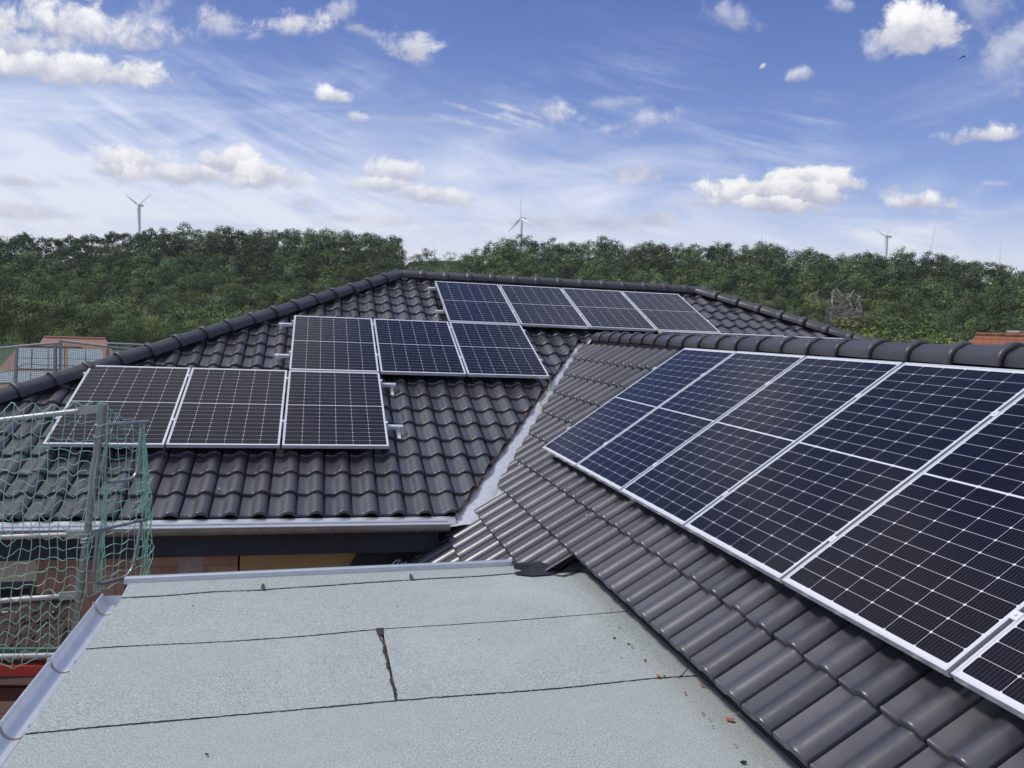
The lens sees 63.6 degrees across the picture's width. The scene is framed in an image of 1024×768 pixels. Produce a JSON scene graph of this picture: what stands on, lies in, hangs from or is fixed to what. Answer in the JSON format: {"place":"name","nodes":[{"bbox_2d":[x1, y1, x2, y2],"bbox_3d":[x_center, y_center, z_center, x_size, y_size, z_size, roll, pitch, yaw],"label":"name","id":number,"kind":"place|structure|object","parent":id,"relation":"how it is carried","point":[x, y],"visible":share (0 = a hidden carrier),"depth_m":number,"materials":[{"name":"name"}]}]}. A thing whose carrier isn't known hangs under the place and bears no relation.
{"place":"outdoors","nodes":[
{"label":"outdoors","id":0,"kind":"place"},
{"bbox_2d":[0,245,1023,366],"bbox_3d":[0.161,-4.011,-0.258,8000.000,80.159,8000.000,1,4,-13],"label":"hillside terrain","id":1,"kind":"structure","parent":0,"point":[4,352],"depth_m":359.76,"materials":[{"name":"plant"}]},
{"bbox_2d":[0,299,20,344],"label":"broadleaf tree","id":2,"kind":"object","parent":1,"relation":"on","point":[4,321],"visible":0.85,"depth_m":208.96,"materials":[{"name":"green plant"}]},
{"bbox_2d":[0,291,24,313],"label":"broadleaf tree","id":3,"kind":"object","parent":1,"relation":"on","point":[10,295],"visible":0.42,"depth_m":268.06,"materials":[{"name":"green plant"}]},
{"bbox_2d":[1,277,26,301],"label":"broadleaf tree","id":4,"kind":"object","parent":1,"relation":"on","point":[11,289],"visible":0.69,"depth_m":284.15,"materials":[{"name":"green plant"}]},
{"bbox_2d":[1,300,41,339],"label":"broadleaf tree","id":5,"kind":"object","parent":1,"relation":"on","point":[21,304],"visible":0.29,"depth_m":245.08,"materials":[{"name":"green plant"}]},
{"bbox_2d":[5,323,41,343],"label":"bushy tree","id":6,"kind":"object","parent":1,"relation":"on","point":[17,329],"visible":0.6,"depth_m":209.99,"materials":[{"name":"green plant"}]},
{"bbox_2d":[9,272,37,291],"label":"broadleaf tree","id":7,"kind":"object","parent":1,"relation":"on","point":[24,275],"visible":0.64,"depth_m":298.61,"materials":[{"name":"green plant"}]},
{"bbox_2d":[13,283,48,310],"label":"broadleaf tree","id":8,"kind":"object","parent":1,"relation":"on","point":[34,289],"visible":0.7,"depth_m":279.13,"materials":[{"name":"green plant"}]},
{"bbox_2d":[11,299,51,343],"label":"broadleaf tree","id":9,"kind":"object","parent":1,"relation":"on","point":[35,314],"visible":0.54,"depth_m":208.64,"materials":[{"name":"green plant"}]},
{"bbox_2d":[14,312,50,343],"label":"broadleaf tree","id":10,"kind":"object","parent":1,"relation":"on","point":[30,317],"visible":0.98,"depth_m":202.14,"materials":[{"name":"green plant"}]},
{"bbox_2d":[34,272,59,296],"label":"broadleaf tree","id":11,"kind":"object","parent":1,"relation":"on","point":[50,281],"visible":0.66,"depth_m":294.51,"materials":[{"name":"green plant"}]},
{"bbox_2d":[0,344,102,386],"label":"collector house","id":12,"kind":"structure","parent":1,"relation":"on","point":[30,358],"depth_m":71.57,"materials":[{"name":"ceramic"}]},
{"bbox_2d":[46,298,80,331],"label":"broadleaf tree","id":13,"kind":"object","parent":1,"relation":"on","point":[65,313],"visible":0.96,"depth_m":213.29,"materials":[{"name":"green plant"}]},
{"bbox_2d":[57,280,81,296],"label":"broadleaf tree","id":14,"kind":"object","parent":1,"relation":"on","point":[62,286],"visible":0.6,"depth_m":302.54,"materials":[{"name":"green plant"}]},
{"bbox_2d":[40,336,112,356],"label":"terracotta house","id":15,"kind":"structure","parent":1,"relation":"on","point":[93,340],"depth_m":89.75,"materials":[{"name":"tile"}]},
{"bbox_2d":[65,267,90,298],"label":"broadleaf tree","id":16,"kind":"object","parent":1,"relation":"on","point":[81,279],"visible":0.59,"depth_m":311.41,"materials":[{"name":"green plant"}]},
{"bbox_2d":[63,320,97,336],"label":"bushy tree","id":17,"kind":"object","parent":1,"relation":"on","point":[77,327],"visible":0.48,"depth_m":209.74,"materials":[{"name":"green plant"}]},
{"bbox_2d":[67,279,94,302],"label":"broadleaf tree","id":18,"kind":"object","parent":1,"relation":"on","point":[76,293],"visible":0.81,"depth_m":293.86,"materials":[{"name":"green plant"}]},
{"bbox_2d":[75,302,109,334],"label":"broadleaf tree","id":19,"kind":"object","parent":1,"relation":"on","point":[84,307],"visible":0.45,"depth_m":260.76,"materials":[{"name":"green plant"}]},
{"bbox_2d":[76,307,114,336],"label":"broadleaf tree","id":20,"kind":"object","parent":1,"relation":"on","point":[91,321],"visible":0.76,"depth_m":226.15,"materials":[{"name":"green plant"}]},
{"bbox_2d":[86,277,110,297],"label":"broadleaf tree","id":21,"kind":"object","parent":1,"relation":"on","point":[92,286],"visible":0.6,"depth_m":307.92,"materials":[{"name":"green plant"}]},
{"bbox_2d":[93,298,122,323],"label":"broadleaf tree","id":22,"kind":"object","parent":1,"relation":"on","point":[107,304],"visible":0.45,"depth_m":270.04,"materials":[{"name":"green plant"}]},
{"bbox_2d":[94,275,122,295],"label":"broadleaf tree","id":23,"kind":"object","parent":1,"relation":"on","point":[111,277],"visible":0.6,"depth_m":304.38,"materials":[{"name":"green plant"}]},
{"bbox_2d":[97,323,125,349],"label":"bushy tree","id":24,"kind":"object","parent":1,"relation":"on","point":[108,333],"visible":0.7,"depth_m":208.50,"materials":[{"name":"green plant"}]},
{"bbox_2d":[104,283,126,301],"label":"broadleaf tree","id":25,"kind":"object","parent":1,"relation":"on","point":[117,293],"visible":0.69,"depth_m":299.56,"materials":[{"name":"green plant"}]},
{"bbox_2d":[103,327,134,349],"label":"bushy tree","id":26,"kind":"object","parent":1,"relation":"on","point":[121,337],"visible":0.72,"depth_m":210.37,"materials":[{"name":"green plant"}]},
{"bbox_2d":[107,314,136,342],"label":"broadleaf tree","id":27,"kind":"object","parent":1,"relation":"on","point":[124,317],"visible":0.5,"depth_m":237.75,"materials":[{"name":"green plant"}]},
{"bbox_2d":[110,306,134,326],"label":"broadleaf tree","id":28,"kind":"object","parent":1,"relation":"on","point":[120,311],"visible":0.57,"depth_m":259.45,"materials":[{"name":"green plant"}]},
{"bbox_2d":[115,324,147,347],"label":"bushy tree","id":29,"kind":"object","parent":1,"relation":"on","point":[136,331],"visible":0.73,"depth_m":220.38,"materials":[{"name":"green plant"}]},
{"bbox_2d":[123,297,145,317],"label":"broadleaf tree","id":30,"kind":"object","parent":1,"relation":"on","point":[136,314],"visible":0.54,"depth_m":282.05,"materials":[{"name":"green plant"}]},
{"bbox_2d":[116,319,157,347],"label":"bushy tree","id":31,"kind":"object","parent":1,"relation":"on","point":[138,330],"visible":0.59,"depth_m":220.85,"materials":[{"name":"green plant"}]},
{"bbox_2d":[126,194,150,235],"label":"wind turbine","id":32,"kind":"object","parent":1,"relation":"on","point":[140,205],"visible":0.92,"depth_m":1936.14,"materials":[{"name":"white paint"}]},
{"bbox_2d":[130,277,152,307],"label":"broadleaf tree","id":33,"kind":"object","parent":1,"relation":"on","point":[142,286],"visible":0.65,"depth_m":308.39,"materials":[{"name":"green plant"}]},
{"bbox_2d":[141,277,164,294],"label":"broadleaf tree","id":34,"kind":"object","parent":1,"relation":"on","point":[155,285],"visible":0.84,"depth_m":316.76,"materials":[{"name":"green plant"}]},
{"bbox_2d":[140,294,173,325],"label":"broadleaf tree","id":35,"kind":"object","parent":1,"relation":"on","point":[157,298],"visible":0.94,"depth_m":286.70,"materials":[{"name":"green plant"}]},
{"bbox_2d":[141,315,178,340],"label":"broadleaf tree","id":36,"kind":"object","parent":1,"relation":"on","point":[154,324],"visible":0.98,"depth_m":213.94,"materials":[{"name":"green plant"}]},
{"bbox_2d":[172,309,192,333],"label":"broadleaf tree","id":37,"kind":"object","parent":1,"relation":"on","point":[179,316],"visible":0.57,"depth_m":247.40,"materials":[{"name":"green plant"}]},
{"bbox_2d":[178,273,201,296],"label":"broadleaf tree","id":38,"kind":"object","parent":1,"relation":"on","point":[194,279],"visible":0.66,"depth_m":323.08,"materials":[{"name":"green plant"}]},
{"bbox_2d":[196,280,212,300],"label":"broadleaf tree","id":39,"kind":"object","parent":1,"relation":"on","point":[207,289],"visible":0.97,"depth_m":322.34,"materials":[{"name":"green plant"}]},
{"bbox_2d":[198,272,224,298],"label":"broadleaf tree","id":40,"kind":"object","parent":1,"relation":"on","point":[212,283],"visible":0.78,"depth_m":327.69,"materials":[{"name":"green plant"}]},
{"bbox_2d":[192,304,231,325],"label":"bushy tree","id":41,"kind":"object","parent":1,"relation":"on","point":[209,311],"visible":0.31,"depth_m":269.81,"materials":[{"name":"green plant"}]},
{"bbox_2d":[200,294,234,314],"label":"broadleaf tree","id":42,"kind":"object","parent":1,"relation":"on","point":[212,299],"visible":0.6,"depth_m":295.82,"materials":[{"name":"green plant"}]},
{"bbox_2d":[220,290,246,311],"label":"broadleaf tree","id":43,"kind":"object","parent":1,"relation":"on","point":[234,293],"visible":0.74,"depth_m":307.21,"materials":[{"name":"green plant"}]},
{"bbox_2d":[243,289,261,310],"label":"broadleaf tree","id":44,"kind":"object","parent":1,"relation":"on","point":[257,295],"visible":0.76,"depth_m":310.50,"materials":[{"name":"green plant"}]},
{"bbox_2d":[247,281,269,298],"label":"broadleaf tree","id":45,"kind":"object","parent":1,"relation":"on","point":[256,285],"visible":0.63,"depth_m":330.78,"materials":[{"name":"green plant"}]},
{"bbox_2d":[257,289,276,306],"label":"broadleaf tree","id":46,"kind":"object","parent":1,"relation":"on","point":[273,295],"visible":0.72,"depth_m":313.39,"materials":[{"name":"green plant"}]},
{"bbox_2d":[0,220,1023,344],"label":"hillside wood","id":47,"kind":"object","parent":1,"relation":"on","point":[970,278],"visible":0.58,"depth_m":380.90,"materials":[{"name":"green plant"}]},
{"bbox_2d":[508,196,532,250],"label":"wind turbine","id":48,"kind":"object","parent":1,"relation":"on","point":[523,219],"visible":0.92,"depth_m":1779.77,"materials":[{"name":"white paint"}]},
{"bbox_2d":[801,294,827,320],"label":"broadleaf tree","id":49,"kind":"object","parent":1,"relation":"on","point":[808,297],"visible":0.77,"depth_m":321.52,"materials":[{"name":"green plant"}]},
{"bbox_2d":[820,287,841,327],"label":"dead spruce","id":50,"kind":"object","parent":1,"relation":"on","point":[832,305],"visible":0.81,"depth_m":320.37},
{"bbox_2d":[828,289,846,327],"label":"dead spruce","id":51,"kind":"object","parent":1,"relation":"on","point":[839,306],"visible":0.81,"depth_m":319.44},
{"bbox_2d":[840,290,858,328],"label":"dead spruce","id":52,"kind":"object","parent":1,"relation":"on","point":[851,305],"visible":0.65,"depth_m":318.15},
{"bbox_2d":[850,293,865,327],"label":"dead spruce","id":53,"kind":"object","parent":1,"relation":"on","point":[857,311],"visible":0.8,"depth_m":316.98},
{"bbox_2d":[829,316,888,338],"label":"broadleaf tree","id":54,"kind":"object","parent":1,"relation":"on","point":[878,325],"visible":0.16,"depth_m":111.71,"materials":[{"name":"green plant"}]},
{"bbox_2d":[853,298,875,322],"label":"broadleaf tree","id":55,"kind":"object","parent":1,"relation":"on","point":[868,305],"visible":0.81,"depth_m":318.26,"materials":[{"name":"green plant"}]},
{"bbox_2d":[866,299,891,328],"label":"broadleaf tree","id":56,"kind":"object","parent":1,"relation":"on","point":[880,305],"visible":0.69,"depth_m":313.65,"materials":[{"name":"green plant"}]},
{"bbox_2d":[869,308,895,328],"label":"broadleaf tree","id":57,"kind":"object","parent":1,"relation":"on","point":[879,312],"visible":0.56,"depth_m":304.43,"materials":[{"name":"green plant"}]},
{"bbox_2d":[875,315,900,337],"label":"broadleaf tree","id":58,"kind":"object","parent":1,"relation":"on","point":[891,319],"visible":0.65,"depth_m":291.10,"materials":[{"name":"green plant"}]},
{"bbox_2d":[857,319,953,343],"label":"bushy tree","id":59,"kind":"object","parent":1,"relation":"on","point":[920,337],"visible":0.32,"depth_m":216.52,"materials":[{"name":"green plant"}]},
{"bbox_2d":[891,320,921,338],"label":"broadleaf tree","id":60,"kind":"object","parent":1,"relation":"on","point":[904,324],"visible":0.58,"depth_m":286.32,"materials":[{"name":"green plant"}]},
{"bbox_2d":[897,314,921,334],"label":"broadleaf tree","id":61,"kind":"object","parent":1,"relation":"on","point":[910,319],"visible":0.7,"depth_m":293.41,"materials":[{"name":"green plant"}]},
{"bbox_2d":[897,293,923,319],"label":"broadleaf tree","id":62,"kind":"object","parent":1,"relation":"on","point":[910,300],"visible":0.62,"depth_m":314.05,"materials":[{"name":"green plant"}]},
{"bbox_2d":[908,314,940,338],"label":"broadleaf tree","id":63,"kind":"object","parent":1,"relation":"on","point":[918,319],"visible":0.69,"depth_m":287.20,"materials":[{"name":"green plant"}]},
{"bbox_2d":[943,306,968,327],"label":"broadleaf tree","id":64,"kind":"object","parent":1,"relation":"on","point":[960,310],"visible":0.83,"depth_m":301.58,"materials":[{"name":"green plant"}]},
{"bbox_2d":[947,299,979,331],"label":"broadleaf tree","id":65,"kind":"object","parent":1,"relation":"on","point":[971,306],"visible":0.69,"depth_m":304.15,"materials":[{"name":"green plant"}]},
{"bbox_2d":[952,319,981,341],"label":"broadleaf tree","id":66,"kind":"object","parent":1,"relation":"on","point":[973,322],"visible":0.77,"depth_m":282.29,"materials":[{"name":"green plant"}]},
{"bbox_2d":[972,314,996,334],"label":"broadleaf tree","id":67,"kind":"object","parent":1,"relation":"on","point":[983,323],"visible":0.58,"depth_m":284.83,"materials":[{"name":"green plant"}]},
{"bbox_2d":[971,331,1023,345],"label":"orange roof house","id":68,"kind":"structure","parent":1,"relation":"on","point":[982,338],"depth_m":51.39,"materials":[{"name":"tile"}]},
{"bbox_2d":[984,313,1014,331],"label":"broadleaf tree","id":69,"kind":"object","parent":1,"relation":"on","point":[995,318],"visible":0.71,"depth_m":293.24,"materials":[{"name":"green plant"}]},
{"bbox_2d":[0,0,1023,286],"label":"sky","id":70,"kind":"structure","parent":0,"point":[822,125],"materials":[{"name":"blue"}]},
{"label":"ground","id":71,"kind":"structure","parent":0,"visible":0},
{"bbox_2d":[0,339,142,381],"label":"scaffold","id":72,"kind":"object","parent":71,"relation":"on","point":[60,365],"visible":0.76,"depth_m":18.81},
{"bbox_2d":[0,343,120,387],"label":"safety net","id":73,"kind":"object","parent":72,"relation":"attached to","point":[38,358],"visible":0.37,"depth_m":18.82,"materials":[{"name":"fabric"}]},
{"bbox_2d":[0,403,149,700],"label":"scaffold","id":74,"kind":"object","parent":71,"relation":"on","point":[34,667],"visible":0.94,"depth_m":5.88,"materials":[{"name":"grey metal"}]},
{"bbox_2d":[0,592,74,646],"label":"rubble heap","id":75,"kind":"object","parent":74,"relation":"on","point":[23,621],"visible":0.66,"depth_m":6.29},
{"bbox_2d":[0,401,107,668],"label":"safety net","id":76,"kind":"object","parent":74,"relation":"attached to","point":[39,534],"visible":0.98,"depth_m":5.80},
{"bbox_2d":[86,407,154,596],"bbox_3d":[-2.896,0.849,6.136,0.045,1.412,0.761,3,4,13],"label":"safety net","id":77,"kind":"object","parent":74,"relation":"attached to","point":[144,489],"visible":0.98,"depth_m":6.17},
{"bbox_2d":[0,558,798,767],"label":"flat roof annexe","id":78,"kind":"structure","parent":71,"relation":"on","point":[342,667],"depth_m":3.91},
{"bbox_2d":[0,270,876,719],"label":"hip roof house","id":79,"kind":"structure","parent":71,"relation":"on","point":[432,474],"depth_m":7.94,"materials":[{"name":"black tile"}]},
{"bbox_2d":[0,581,35,678],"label":"window","id":80,"kind":"structure","parent":79,"relation":"in","point":[27,589],"depth_m":7.10,"materials":[{"name":"grey"}]},
{"bbox_2d":[55,417,402,437],"bbox_3d":[-2.791,0.453,8.381,3.365,0.156,0.145,1,25,-13],"label":"mounting rail","id":81,"kind":"object","parent":79,"relation":"attached to","point":[398,428],"visible":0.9,"depth_m":8.77,"materials":[{"name":"metal"}]},
{"bbox_2d":[43,365,190,447],"bbox_3d":[-3.980,0.197,8.474,1.038,0.035,1.755,1,25,-13],"label":"solar panel","id":82,"kind":"object","parent":81,"relation":"attached to","point":[153,395],"visible":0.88,"depth_m":8.46,"materials":[{"name":"black glass"}]},
{"bbox_2d":[166,368,286,447],"bbox_3d":[-2.951,0.222,8.719,1.038,0.035,1.755,1,25,-13],"label":"solar panel","id":83,"kind":"object","parent":81,"relation":"attached to","point":[229,408],"visible":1,"depth_m":8.58,"materials":[{"name":"black glass"}]},
{"bbox_2d":[282,370,388,448],"bbox_3d":[-1.918,0.248,8.964,1.038,0.035,1.755,1,25,-13],"label":"solar panel","id":84,"kind":"object","parent":81,"relation":"attached to","point":[332,410],"visible":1,"depth_m":8.83,"materials":[{"name":"black glass"}]},
{"bbox_2d":[83,372,395,396],"bbox_3d":[-2.996,0.006,9.292,3.365,0.156,0.145,1,25,-13],"label":"mounting rail","id":85,"kind":"object","parent":79,"relation":"attached to","point":[392,385],"visible":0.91,"depth_m":9.68,"materials":[{"name":"metal"}]},
{"bbox_2d":[274,351,541,362],"bbox_3d":[-1.246,-0.272,10.405,3.375,0.156,0.145,1,25,-13],"label":"mounting rail","id":86,"kind":"object","parent":79,"relation":"attached to","point":[276,356],"visible":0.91,"depth_m":10.07,"materials":[{"name":"metal"}]},
{"bbox_2d":[289,315,378,372],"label":"solar panel","id":87,"kind":"object","parent":86,"relation":"attached to","point":[335,344],"visible":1,"depth_m":10.43,"materials":[{"name":"black glass"}]},
{"bbox_2d":[373,319,465,375],"bbox_3d":[-1.240,-0.500,10.783,1.038,0.035,1.755,1,25,-13],"label":"solar panel","id":88,"kind":"object","parent":86,"relation":"attached to","point":[412,347],"visible":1,"depth_m":10.66,"materials":[{"name":"blue glass"}]},
{"bbox_2d":[449,322,548,378],"bbox_3d":[-0.210,-0.474,11.028,1.038,0.035,1.755,1,25,-13],"label":"solar panel","id":89,"kind":"object","parent":86,"relation":"attached to","point":[496,350],"visible":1,"depth_m":10.90,"materials":[{"name":"blue glass"}]},
{"bbox_2d":[435,308,708,320],"bbox_3d":[1.007,-0.980,12.597,4.375,0.156,0.145,1,25,-13],"label":"mounting rail","id":90,"kind":"object","parent":79,"relation":"attached to","point":[440,311],"visible":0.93,"depth_m":12.14,"materials":[{"name":"metal"}]},
{"bbox_2d":[435,281,519,324],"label":"solar panel","id":91,"kind":"object","parent":90,"relation":"attached to","point":[474,302],"visible":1,"depth_m":12.50,"materials":[{"name":"blue glass"}]},
{"bbox_2d":[499,284,589,328],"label":"solar panel","id":92,"kind":"object","parent":90,"relation":"attached to","point":[536,306],"visible":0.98,"depth_m":12.73,"materials":[{"name":"blue glass"}]},
{"bbox_2d":[561,288,655,331],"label":"solar panel","id":93,"kind":"object","parent":90,"relation":"attached to","point":[607,310],"visible":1,"depth_m":12.97,"materials":[{"name":"blue glass"}]},
{"bbox_2d":[621,291,720,332],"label":"solar panel","id":94,"kind":"object","parent":90,"relation":"attached to","point":[667,312],"visible":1,"depth_m":13.24,"materials":[{"name":"blue glass"}]},
{"bbox_2d":[349,331,1023,767],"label":"roof wing","id":95,"kind":"structure","parent":79,"relation":"attached to","point":[797,679],"depth_m":4.27,"materials":[{"name":"tile"}]},
{"bbox_2d":[567,427,1023,621],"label":"mounting rail","id":96,"kind":"object","parent":95,"relation":"attached to","point":[1015,615],"visible":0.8,"depth_m":2.90,"materials":[{"name":"metal"}]},
{"bbox_2d":[542,348,735,468],"bbox_3d":[1.137,0.177,7.601,1.755,0.036,1.038,-34,11,-9],"label":"solar panel","id":97,"kind":"object","parent":96,"relation":"attached to","point":[617,415],"visible":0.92,"depth_m":7.54,"materials":[{"name":"blue glass"}]},
{"bbox_2d":[620,356,903,528],"bbox_3d":[1.621,0.327,5.542,1.755,0.036,1.038,-34,11,-9],"label":"solar panel","id":98,"kind":"object","parent":96,"relation":"attached to","point":[695,476],"visible":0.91,"depth_m":5.46,"materials":[{"name":"black glass"}]},
{"bbox_2d":[684,362,1023,583],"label":"solar panel","id":99,"kind":"object","parent":96,"relation":"attached to","point":[780,517],"visible":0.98,"depth_m":4.42,"materials":[{"name":"black glass"}]},
{"bbox_2d":[653,367,1000,417],"bbox_3d":[2.156,0.100,5.110,0.040,0.087,6.390,-34,11,-9],"label":"mounting rail","id":100,"kind":"object","parent":95,"relation":"attached to","point":[994,414],"visible":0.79,"depth_m":5.08,"materials":[{"name":"metal"}]},
{"bbox_2d":[576,351,805,492],"bbox_3d":[1.380,0.250,6.573,1.755,0.036,1.038,-34,11,-9],"label":"solar panel","id":101,"kind":"object","parent":100,"relation":"on","point":[629,455],"visible":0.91,"depth_m":6.50,"materials":[{"name":"blue glass"}]},
{"bbox_2d":[782,394,1023,677],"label":"solar panel","id":102,"kind":"object","parent":100,"relation":"on","point":[926,566],"visible":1,"depth_m":3.46,"materials":[{"name":"black glass"}]},
{"bbox_2d":[951,615,1023,718],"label":"solar panel","id":103,"kind":"object","parent":100,"relation":"on","point":[992,670],"visible":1,"depth_m":2.74,"materials":[{"name":"black glass"}]},
{"label":"rail","id":104,"kind":"object","parent":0,"visible":0},
{"bbox_2d":[658,331,722,335],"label":"solar panel","id":105,"kind":"object","parent":104,"relation":"attached to","point":[681,333],"visible":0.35,"depth_m":12.47,"materials":[{"name":"glass"}]},
{"bbox_2d":[723,333,784,338],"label":"solar panel","id":106,"kind":"object","parent":104,"relation":"attached to","point":[752,336],"visible":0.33,"depth_m":12.71,"materials":[{"name":"glass"}]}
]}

